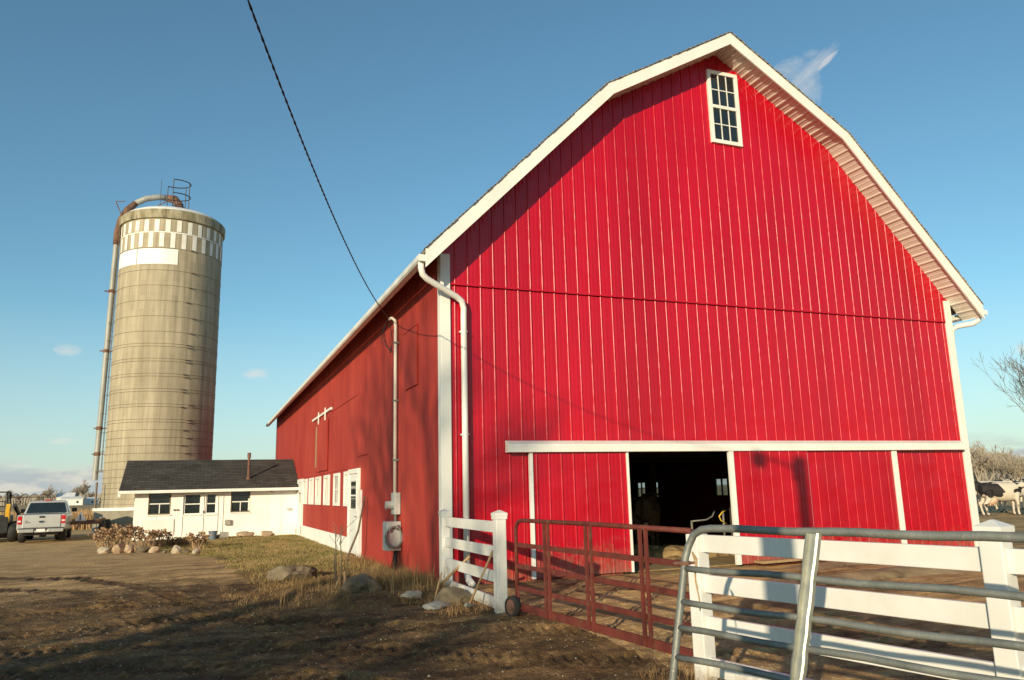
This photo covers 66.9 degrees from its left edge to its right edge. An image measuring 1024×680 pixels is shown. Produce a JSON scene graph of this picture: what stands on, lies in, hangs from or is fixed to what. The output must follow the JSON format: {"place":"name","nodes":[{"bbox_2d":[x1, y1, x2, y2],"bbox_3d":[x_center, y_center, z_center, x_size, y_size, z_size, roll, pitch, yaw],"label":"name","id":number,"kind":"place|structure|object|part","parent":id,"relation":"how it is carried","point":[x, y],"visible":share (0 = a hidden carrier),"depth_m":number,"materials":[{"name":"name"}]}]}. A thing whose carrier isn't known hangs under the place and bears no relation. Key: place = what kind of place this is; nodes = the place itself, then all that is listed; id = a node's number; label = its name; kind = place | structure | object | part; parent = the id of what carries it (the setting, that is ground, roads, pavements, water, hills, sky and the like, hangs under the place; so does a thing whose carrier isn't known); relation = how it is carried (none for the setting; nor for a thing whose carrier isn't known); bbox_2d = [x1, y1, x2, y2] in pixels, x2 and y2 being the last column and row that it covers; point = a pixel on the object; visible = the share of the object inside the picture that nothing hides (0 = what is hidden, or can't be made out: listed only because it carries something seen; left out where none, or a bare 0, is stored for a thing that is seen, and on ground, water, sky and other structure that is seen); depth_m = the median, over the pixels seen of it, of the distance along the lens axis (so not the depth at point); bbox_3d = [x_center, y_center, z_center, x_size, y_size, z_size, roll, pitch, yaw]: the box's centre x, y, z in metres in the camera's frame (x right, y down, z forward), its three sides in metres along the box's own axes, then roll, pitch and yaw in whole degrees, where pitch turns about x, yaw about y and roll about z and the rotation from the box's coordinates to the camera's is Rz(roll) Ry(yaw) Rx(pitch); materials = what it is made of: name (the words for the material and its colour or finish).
{"place":"outdoors","nodes":[
{"label":"outdoors","id":0,"kind":"place"},
{"bbox_2d":[56,492,76,499],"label":"farm building","id":1,"kind":"structure","parent":0,"point":[59,496],"depth_m":359.67,"materials":[{"name":"white metal"}]},
{"bbox_2d":[85,497,98,504],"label":"farm building","id":2,"kind":"structure","parent":0,"point":[89,500],"depth_m":371.55,"materials":[{"name":"blue metal"}]},
{"bbox_2d":[145,534,390,586],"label":"grass","id":3,"kind":"structure","parent":0,"point":[260,545],"depth_m":21.85,"materials":[{"name":"green plant"}]},
{"bbox_2d":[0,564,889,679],"bbox_3d":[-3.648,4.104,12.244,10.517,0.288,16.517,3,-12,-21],"label":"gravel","id":4,"kind":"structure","parent":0,"point":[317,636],"depth_m":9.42,"materials":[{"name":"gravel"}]},
{"bbox_2d":[0,478,1023,679],"bbox_3d":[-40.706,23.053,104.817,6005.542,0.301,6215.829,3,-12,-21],"label":"ground","id":5,"kind":"structure","parent":0,"point":[36,559],"depth_m":9.50,"materials":[{"name":"brown soil"}]},
{"bbox_2d":[0,491,20,541],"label":"skid loader","id":6,"kind":"object","parent":5,"relation":"on","point":[8,526],"visible":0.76,"depth_m":32.61,"materials":[{"name":"black paint"}]},
{"bbox_2d":[12,493,55,506],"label":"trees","id":7,"kind":"object","parent":5,"relation":"on","point":[35,496],"visible":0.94,"depth_m":228.91,"materials":[{"name":"plant"}]},
{"bbox_2d":[16,500,76,542],"bbox_3d":[-19.830,7.670,33.015,2.120,1.690,4.985,4,-12,-26],"label":"pickup truck","id":8,"kind":"object","parent":5,"relation":"on","point":[44,518],"visible":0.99,"depth_m":31.26,"materials":[{"name":"silver metal"}]},
{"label":"rear window","id":9,"kind":"part","parent":8,"relation":"part of","materials":[{"name":"black glass"}]},
{"bbox_2d":[0,508,92,529],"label":"dry reeds","id":10,"kind":"object","parent":5,"relation":"on","point":[87,515],"visible":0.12,"depth_m":46.32,"materials":[{"name":"beige plant"}]},
{"bbox_2d":[42,485,54,499],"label":"field tree","id":11,"kind":"object","parent":5,"relation":"on","point":[48,492],"visible":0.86,"depth_m":354.42,"materials":[{"name":"plant"}]},
{"bbox_2d":[0,493,101,505],"bbox_3d":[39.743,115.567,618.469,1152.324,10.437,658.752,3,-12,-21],"label":"distant woods","id":12,"kind":"object","parent":5,"relation":"on","point":[23,500],"visible":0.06,"depth_m":590.45,"materials":[{"name":"brown plant"}]},
{"bbox_2d":[60,496,85,504],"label":"farm building","id":13,"kind":"structure","parent":5,"relation":"on","point":[76,500],"depth_m":342.93,"materials":[{"name":"white metal"}]},
{"bbox_2d":[73,479,90,504],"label":"field tree","id":14,"kind":"object","parent":5,"relation":"on","point":[83,491],"visible":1,"depth_m":343.97,"materials":[{"name":"plant"}]},
{"bbox_2d":[54,512,110,539],"bbox_3d":[-19.145,8.242,34.550,1.890,1.160,3.890,3,-12,-21],"label":"farm wagon","id":15,"kind":"object","parent":5,"relation":"on","point":[101,522],"visible":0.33,"depth_m":33.87,"materials":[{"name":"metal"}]},
{"bbox_2d":[86,489,94,496],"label":"field tree","id":16,"kind":"object","parent":5,"relation":"on","point":[90,494],"visible":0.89,"depth_m":414.73,"materials":[{"name":"plant"}]},
{"bbox_2d":[97,547,110,553],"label":"edging stone","id":17,"kind":"object","parent":5,"relation":"on","point":[103,550],"visible":0.93,"depth_m":24.15,"materials":[{"name":"beige stone"}]},
{"bbox_2d":[88,528,125,550],"bbox_3d":[-13.084,6.446,24.992,1.085,0.752,1.142,3,-12,-21],"label":"dry shrub","id":18,"kind":"object","parent":5,"relation":"on","point":[99,534],"visible":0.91,"depth_m":24.83,"materials":[{"name":"brown plant"}]},
{"bbox_2d":[112,543,123,553],"bbox_3d":[-12.162,6.469,23.916,0.297,0.379,0.411,-4,-11,11],"label":"edging stone","id":19,"kind":"object","parent":5,"relation":"on","point":[118,548],"visible":0.91,"depth_m":23.81,"materials":[{"name":"beige stone"}]},
{"bbox_2d":[101,522,143,548],"bbox_3d":[-12.866,6.453,25.544,1.454,0.938,1.320,-3,-11,8],"label":"dry shrub","id":20,"kind":"object","parent":5,"relation":"on","point":[129,529],"visible":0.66,"depth_m":25.30,"materials":[{"name":"brown plant"}]},
{"bbox_2d":[124,544,133,552],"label":"edging stone","id":21,"kind":"object","parent":5,"relation":"on","point":[128,548],"visible":0.9,"depth_m":23.96,"materials":[{"name":"beige stone"}]},
{"bbox_2d":[135,546,149,552],"bbox_3d":[-11.507,6.539,24.099,0.375,0.263,0.311,-6,-12,24],"label":"edging stone","id":22,"kind":"object","parent":5,"relation":"on","point":[143,549],"visible":0.9,"depth_m":24.04,"materials":[{"name":"grey stone"}]},
{"bbox_2d":[125,527,166,549],"bbox_3d":[-11.977,6.447,25.114,1.250,0.742,1.120,-11,-15,41],"label":"dry shrub","id":23,"kind":"object","parent":5,"relation":"on","point":[153,533],"visible":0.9,"depth_m":25.07,"materials":[{"name":"brown plant"}]},
{"bbox_2d":[149,546,159,552],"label":"edging stone","id":24,"kind":"object","parent":5,"relation":"on","point":[154,549],"visible":0.9,"depth_m":23.88,"materials":[{"name":"beige stone"}]},
{"bbox_2d":[91,179,224,534],"bbox_3d":[-18.546,0.716,41.233,6.050,18.650,5.820,3,-12,-21],"label":"silo","id":25,"kind":"object","parent":5,"relation":"on","point":[161,402],"visible":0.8,"depth_m":39.46,"materials":[{"name":"concrete"}]},
{"bbox_2d":[146,531,172,546],"bbox_3d":[-12.066,6.807,26.533,0.796,0.580,0.858,8,-15,-41],"label":"dry shrub","id":26,"kind":"object","parent":5,"relation":"on","point":[168,535],"visible":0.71,"depth_m":26.54,"materials":[{"name":"brown plant"}]},
{"bbox_2d":[146,536,200,545],"bbox_3d":[-12.008,7.170,27.622,2.029,0.340,1.054,3,-12,-21],"label":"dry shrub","id":27,"kind":"object","parent":5,"relation":"on","point":[176,540],"visible":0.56,"depth_m":27.43,"materials":[{"name":"brown plant"}]},
{"bbox_2d":[171,545,181,553],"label":"edging stone","id":28,"kind":"object","parent":5,"relation":"on","point":[176,548],"visible":0.87,"depth_m":23.49,"materials":[{"name":"beige stone"}]},
{"bbox_2d":[192,548,199,553],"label":"edging stone","id":29,"kind":"object","parent":5,"relation":"on","point":[196,550],"visible":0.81,"depth_m":23.09,"materials":[{"name":"beige stone"}]},
{"bbox_2d":[183,531,211,548],"bbox_3d":[-10.300,6.550,25.337,0.882,0.540,1.012,3,-12,-21],"label":"dry shrub","id":30,"kind":"object","parent":5,"relation":"on","point":[191,536],"visible":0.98,"depth_m":25.32,"materials":[{"name":"brown plant"}]},
{"bbox_2d":[118,453,298,540],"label":"milk house","id":31,"kind":"structure","parent":5,"relation":"on","point":[180,498],"depth_m":32.76,"materials":[{"name":"white paint"}]},
{"bbox_2d":[147,493,170,515],"bbox_3d":[-14.429,6.734,31.707,0.900,0.920,0.160,3,-12,-21],"label":"window","id":32,"kind":"structure","parent":31,"relation":"in","point":[159,504],"depth_m":31.73,"materials":[{"name":"grey wood"}]},
{"bbox_2d":[182,494,201,515],"bbox_3d":[-13.266,6.837,32.155,0.720,0.890,0.160,3,-12,-21],"label":"window","id":33,"kind":"structure","parent":31,"relation":"in","point":[192,502],"depth_m":32.18,"materials":[{"name":"white glass"}]},
{"bbox_2d":[204,493,216,514],"bbox_3d":[-12.596,6.872,32.418,0.480,0.890,0.160,3,-12,-21],"label":"window","id":34,"kind":"structure","parent":31,"relation":"in","point":[211,498],"depth_m":32.45,"materials":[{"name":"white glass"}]},
{"bbox_2d":[229,491,250,513],"bbox_3d":[-11.519,6.883,32.850,0.840,0.920,0.160,3,-12,-21],"label":"window","id":35,"kind":"structure","parent":31,"relation":"in","point":[239,499],"depth_m":32.87,"materials":[{"name":"grey wood"}]},
{"bbox_2d":[208,531,217,539],"bbox_3d":[-11.737,7.660,30.375,0.336,0.340,0.336,3,-12,-21],"label":"bucket","id":36,"kind":"object","parent":5,"relation":"on","point":[213,535],"visible":0.81,"depth_m":30.26,"materials":[{"name":"grey plastic"}]},
{"bbox_2d":[220,532,228,538],"bbox_3d":[-11.291,7.672,30.387,0.324,0.318,0.323,3,-12,-21],"label":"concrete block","id":37,"kind":"object","parent":5,"relation":"on","point":[223,535],"visible":0.84,"depth_m":30.29,"materials":[{"name":"concrete"}]},
{"bbox_2d":[236,531,254,536],"bbox_3d":[-10.867,7.944,31.488,0.680,0.332,0.624,-10,-14,37],"label":"rock","id":38,"kind":"object","parent":5,"relation":"on","point":[245,533],"visible":0.82,"depth_m":31.34,"materials":[{"name":"beige stone"}]},
{"bbox_2d":[261,531,274,536],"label":"rock","id":39,"kind":"object","parent":5,"relation":"on","point":[268,533],"visible":0.72,"depth_m":31.89,"materials":[{"name":"beige stone"}]},
{"bbox_2d":[266,565,317,580],"bbox_3d":[-4.370,4.683,15.405,1.019,0.420,0.688,4,-12,-27],"label":"boulder","id":40,"kind":"object","parent":5,"relation":"on","point":[278,573],"visible":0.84,"depth_m":15.18,"materials":[{"name":"beige stone"}]},
{"bbox_2d":[329,515,360,582],"bbox_3d":[-2.959,3.722,13.608,0.555,1.240,0.261,3,-12,-21],"label":"bare shrub","id":41,"kind":"object","parent":5,"relation":"on","point":[335,567],"visible":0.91,"depth_m":13.56,"materials":[{"name":"brown plant"}]},
{"bbox_2d":[345,496,365,560],"bbox_3d":[-3.908,4.705,19.340,0.057,1.568,0.604,-11,-15,42],"label":"leaning stick","id":42,"kind":"object","parent":5,"relation":"on","point":[352,544],"visible":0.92,"depth_m":19.36,"materials":[{"name":"brown wood"}]},
{"bbox_2d":[340,574,383,592],"bbox_3d":[-2.425,3.951,12.219,0.619,0.487,0.584,-12,-15,43],"label":"boulder","id":43,"kind":"object","parent":5,"relation":"on","point":[364,586],"visible":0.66,"depth_m":12.05,"materials":[{"name":"grey stone"}]},
{"bbox_2d":[400,590,421,598],"bbox_3d":[-1.508,3.802,11.536,0.339,0.125,0.237,1,-11,-10],"label":"flat stone","id":44,"kind":"object","parent":5,"relation":"on","point":[412,594],"visible":0.95,"depth_m":11.46,"materials":[{"name":"grey stone"}]},
{"bbox_2d":[422,601,450,609],"bbox_3d":[-1.014,3.723,10.876,0.267,0.114,0.455,-10,-14,39],"label":"flat stone","id":45,"kind":"object","parent":5,"relation":"on","point":[430,606],"visible":0.94,"depth_m":10.75,"materials":[{"name":"grey stone"}]},
{"bbox_2d":[435,573,441,595],"bbox_3d":[-1.110,3.700,11.545,0.142,0.446,0.032,3,-12,-21],"label":"cut stalk","id":46,"kind":"object","parent":5,"relation":"on","point":[438,585],"visible":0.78,"depth_m":11.55,"materials":[{"name":"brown wood"}]},
{"bbox_2d":[435,555,470,587],"bbox_3d":[-0.955,3.688,12.214,0.897,0.607,0.044,-12,-15,44],"label":"wooden pole","id":47,"kind":"object","parent":5,"relation":"on","point":[454,570],"visible":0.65,"depth_m":12.16,"materials":[{"name":"brown wood"}]},
{"bbox_2d":[434,586,473,604],"bbox_3d":[-0.899,3.804,11.343,0.509,0.373,0.521,9,-15,-44],"label":"boulder","id":48,"kind":"object","parent":5,"relation":"on","point":[450,594],"visible":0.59,"depth_m":11.24,"materials":[{"name":"beige stone"}]},
{"bbox_2d":[220,551,724,679],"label":"dry weeds","id":49,"kind":"object","parent":5,"relation":"on","point":[407,576],"visible":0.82,"depth_m":12.35,"materials":[{"name":"brown plant"}]},
{"bbox_2d":[438,509,507,613],"bbox_3d":[-0.641,3.334,11.676,0.181,1.545,2.979,3,-12,-20],"label":"white fence","id":50,"kind":"object","parent":5,"relation":"on","point":[497,574],"visible":0.84,"depth_m":11.09,"materials":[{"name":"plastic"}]},
{"bbox_2d":[464,550,492,607],"bbox_3d":[-0.449,3.274,10.588,0.426,0.780,0.157,-8,-13,32],"label":"sledgehammer","id":51,"kind":"object","parent":5,"relation":"on","point":[470,604],"visible":0.96,"depth_m":10.60,"materials":[{"name":"brown wood"}]},
{"bbox_2d":[505,518,693,656],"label":"red gate","id":52,"kind":"structure","parent":5,"relation":"on","point":[514,606],"depth_m":8.37,"materials":[{"name":"metal"}]},
{"bbox_2d":[266,31,987,587],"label":"barn","id":53,"kind":"structure","parent":5,"relation":"on","point":[686,279],"depth_m":16.83,"materials":[{"name":"red metal"}]},
{"bbox_2d":[296,479,302,533],"bbox_3d":[-8.991,7.041,32.816,0.070,2.250,1.760,3,-12,-21],"label":"side door","id":54,"kind":"structure","parent":53,"relation":"in","point":[299,517],"depth_m":32.74,"materials":[{"name":"white paint"}]},
{"bbox_2d":[302,479,307,503],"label":"window","id":55,"kind":"structure","parent":53,"relation":"in","point":[305,481],"depth_m":31.54,"materials":[{"name":"white wood"}]},
{"bbox_2d":[308,478,313,504],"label":"window","id":56,"kind":"structure","parent":53,"relation":"in","point":[311,480],"depth_m":29.76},
{"bbox_2d":[315,476,320,504],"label":"window","id":57,"kind":"structure","parent":53,"relation":"in","point":[317,479],"depth_m":28.08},
{"bbox_2d":[316,417,327,471],"bbox_3d":[-6.754,3.761,27.530,0.041,1.780,2.494,3,-12,-21],"label":"hay door","id":58,"kind":"structure","parent":53,"relation":"in","point":[322,429],"depth_m":27.35,"materials":[{"name":"red wood"}]},
{"bbox_2d":[323,475,329,504],"bbox_3d":[-6.265,5.072,26.158,0.061,1.000,1.170,3,-12,-21],"label":"window","id":59,"kind":"structure","parent":53,"relation":"in","point":[326,478],"depth_m":26.14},
{"bbox_2d":[333,473,339,505],"bbox_3d":[-5.497,4.682,24.254,0.061,1.000,1.050,3,-12,-21],"label":"window","id":60,"kind":"structure","parent":53,"relation":"in","point":[336,477],"depth_m":24.24,"materials":[{"name":"white glass"}]},
{"bbox_2d":[343,471,347,505],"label":"window","id":61,"kind":"structure","parent":53,"relation":"in","point":[345,474],"depth_m":22.78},
{"bbox_2d":[349,474,356,554],"bbox_3d":[-4.388,4.778,21.329,0.114,2.140,1.320,3,-12,-21],"label":"side door","id":62,"kind":"structure","parent":53,"relation":"in","point":[353,477],"depth_m":21.34,"materials":[{"name":"white paint"}]},
{"bbox_2d":[381,317,398,492],"bbox_3d":[-2.766,1.448,17.456,0.232,3.917,0.868,3,-12,-21],"label":"service mast","id":63,"kind":"object","parent":53,"relation":"attached to","point":[395,401],"visible":1,"depth_m":17.11,"materials":[{"name":"metal"}]},
{"bbox_2d":[247,0,388,317],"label":"service cable","id":64,"kind":"object","parent":63,"relation":"attached to","point":[269,57],"visible":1,"depth_m":8.00,"materials":[{"name":"black rubber"}]},
{"bbox_2d":[383,492,402,568],"bbox_3d":[-2.548,4.077,16.451,0.408,1.637,0.541,3,-12,-21],"label":"electric meter","id":65,"kind":"object","parent":53,"relation":"attached to","point":[392,535],"visible":0.99,"depth_m":16.33,"materials":[{"name":"metal"}]},
{"bbox_2d":[528,452,634,578],"bbox_3d":[1.316,3.253,14.595,2.100,2.280,0.078,3,-12,-21],"label":"sliding door","id":66,"kind":"structure","parent":53,"relation":"in","point":[569,486],"depth_m":14.61,"materials":[{"name":"red metal"}]},
{"bbox_2d":[636,482,645,496],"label":"window","id":67,"kind":"structure","parent":53,"relation":"in","point":[636,482],"depth_m":32.63,"materials":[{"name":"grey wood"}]},
{"bbox_2d":[631,492,660,545],"bbox_3d":[3.661,4.829,20.657,0.751,1.507,2.592,-5,-11,16],"label":"cow","id":68,"kind":"object","parent":53,"relation":"on","point":[645,510],"visible":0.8,"depth_m":19.67},
{"bbox_2d":[690,508,725,535],"bbox_3d":[5.141,4.946,20.286,1.060,1.020,0.060,3,-12,-21],"label":"stall divider","id":69,"kind":"object","parent":53,"relation":"on","point":[692,521],"visible":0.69,"depth_m":20.39,"materials":[{"name":"metal"}]},
{"bbox_2d":[719,508,727,523],"bbox_3d":[5.603,4.667,20.488,0.334,0.412,0.050,4,-12,-25],"label":"yellow hose","id":70,"kind":"object","parent":69,"relation":"hanging from","point":[720,515],"visible":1,"depth_m":20.45,"materials":[{"name":"yellow rubber"}]},
{"bbox_2d":[714,478,727,495],"bbox_3d":[7.445,5.209,27.443,0.065,0.640,0.750,3,-12,-21],"label":"window","id":71,"kind":"structure","parent":53,"relation":"in","point":[715,479],"depth_m":27.49,"materials":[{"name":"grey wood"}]},
{"bbox_2d":[705,69,742,147],"bbox_3d":[4.885,-5.337,17.839,0.840,1.800,0.065,3,-12,-21],"label":"window","id":72,"kind":"structure","parent":53,"relation":"in","point":[722,87],"depth_m":17.83,"materials":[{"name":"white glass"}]},
{"bbox_2d":[727,451,813,564],"bbox_3d":[5.447,3.455,16.169,2.060,2.280,0.078,3,-12,-21],"label":"sliding door","id":73,"kind":"structure","parent":53,"relation":"in","point":[768,488],"depth_m":16.19,"materials":[{"name":"red metal"}]},
{"bbox_2d":[807,450,907,543],"bbox_3d":[7.593,3.576,17.070,2.640,2.280,0.078,3,-12,-21],"label":"sliding door","id":74,"kind":"structure","parent":53,"relation":"in","point":[852,488],"depth_m":17.12,"materials":[{"name":"red metal"}]},
{"bbox_2d":[633,544,734,558],"bbox_3d":[4.657,5.033,18.334,4.215,0.723,2.174,3,-12,-21],"label":"straw bedding","id":75,"kind":"object","parent":5,"relation":"on","point":[668,551],"visible":0.24,"depth_m":17.53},
{"bbox_2d":[679,519,1023,679],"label":"white fence","id":76,"kind":"object","parent":5,"relation":"on","point":[1000,565],"visible":0.77,"depth_m":5.46,"materials":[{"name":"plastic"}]},
{"bbox_2d":[669,525,1023,679],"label":"galvanized gate","id":77,"kind":"structure","parent":76,"relation":"attached to","point":[804,618],"depth_m":4.10,"materials":[{"name":"metal"}]},
{"bbox_2d":[765,566,976,584],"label":"dirt bank","id":78,"kind":"structure","parent":5,"relation":"on","point":[889,572],"depth_m":12.97,"materials":[{"name":"brown soil"}]},
{"bbox_2d":[784,546,1023,570],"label":"dirt bank","id":79,"kind":"structure","parent":5,"relation":"on","point":[827,565],"depth_m":14.99,"materials":[{"name":"brown soil"}]},
{"bbox_2d":[754,558,801,563],"bbox_3d":[6.417,4.442,15.871,3.301,0.090,0.280,3,-12,-20],"label":"plank","id":80,"kind":"object","parent":79,"relation":"on","point":[778,560],"visible":0.45,"depth_m":15.36,"materials":[{"name":"brown wood"}]},
{"bbox_2d":[972,444,985,480],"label":"woodland tree","id":81,"kind":"object","parent":5,"relation":"on","point":[979,467],"visible":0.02,"depth_m":135.11,"materials":[{"name":"plant"}]},
{"bbox_2d":[970,446,991,480],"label":"woodland tree","id":82,"kind":"object","parent":5,"relation":"on","point":[976,459],"visible":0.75,"depth_m":122.44,"materials":[{"name":"brown plant"}]},
{"bbox_2d":[971,440,999,480],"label":"woodland tree","id":83,"kind":"object","parent":5,"relation":"on","point":[982,452],"visible":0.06,"depth_m":152.47,"materials":[{"name":"plant"}]},
{"bbox_2d":[971,452,1010,480],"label":"woodland tree","id":84,"kind":"object","parent":5,"relation":"on","point":[995,465],"visible":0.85,"depth_m":122.59,"materials":[{"name":"brown plant"}]},
{"bbox_2d":[983,454,1005,479],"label":"woodland tree","id":85,"kind":"object","parent":5,"relation":"on","point":[999,469],"visible":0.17,"depth_m":127.75,"materials":[{"name":"plant"}]},
{"bbox_2d":[974,478,1016,512],"bbox_3d":[22.851,7.359,36.571,2.722,1.582,0.789,-1,-11,-2],"label":"cow","id":86,"kind":"object","parent":5,"relation":"on","point":[976,483],"visible":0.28,"depth_m":36.48},
{"bbox_2d":[970,343,1023,411],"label":"bare tree","id":87,"kind":"object","parent":5,"relation":"on","point":[1020,372],"visible":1,"depth_m":52.33,"materials":[{"name":"brown plant"}]},
{"bbox_2d":[974,471,1023,480],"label":"undergrowth","id":88,"kind":"object","parent":5,"relation":"on","point":[993,478],"visible":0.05,"depth_m":147.87,"materials":[{"name":"brown plant"}]},
{"bbox_2d":[977,480,1023,515],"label":"cow","id":89,"kind":"object","parent":5,"relation":"on","point":[991,493],"visible":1,"depth_m":33.86},
{"bbox_2d":[987,444,1015,478],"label":"woodland tree","id":90,"kind":"object","parent":5,"relation":"on","point":[998,454],"visible":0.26,"depth_m":154.57,"materials":[{"name":"brown plant"}]},
{"bbox_2d":[997,458,1010,478],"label":"woodland tree","id":91,"kind":"object","parent":5,"relation":"on","point":[1006,476],"visible":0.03,"depth_m":131.62,"materials":[{"name":"brown plant"}]},
{"bbox_2d":[994,479,1023,510],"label":"cow","id":92,"kind":"object","parent":5,"relation":"on","point":[1020,497],"visible":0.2,"depth_m":39.49},
{"bbox_2d":[998,455,1023,479],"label":"woodland tree","id":93,"kind":"object","parent":5,"relation":"on","point":[1015,462],"visible":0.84,"depth_m":124.14,"materials":[{"name":"brown plant"}]},
{"bbox_2d":[1001,460,1022,478],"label":"woodland tree","id":94,"kind":"object","parent":5,"relation":"on","point":[1012,470],"visible":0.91,"depth_m":123.80,"materials":[{"name":"brown plant"}]},
{"bbox_2d":[1009,466,1023,478],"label":"woodland tree","id":95,"kind":"object","parent":5,"relation":"on","point":[1019,473],"visible":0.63,"depth_m":124.10,"materials":[{"name":"brown plant"}]},
{"bbox_2d":[0,0,1023,497],"label":"sky","id":96,"kind":"structure","parent":0,"point":[405,113],"materials":[{"name":"blue"}]}
]}

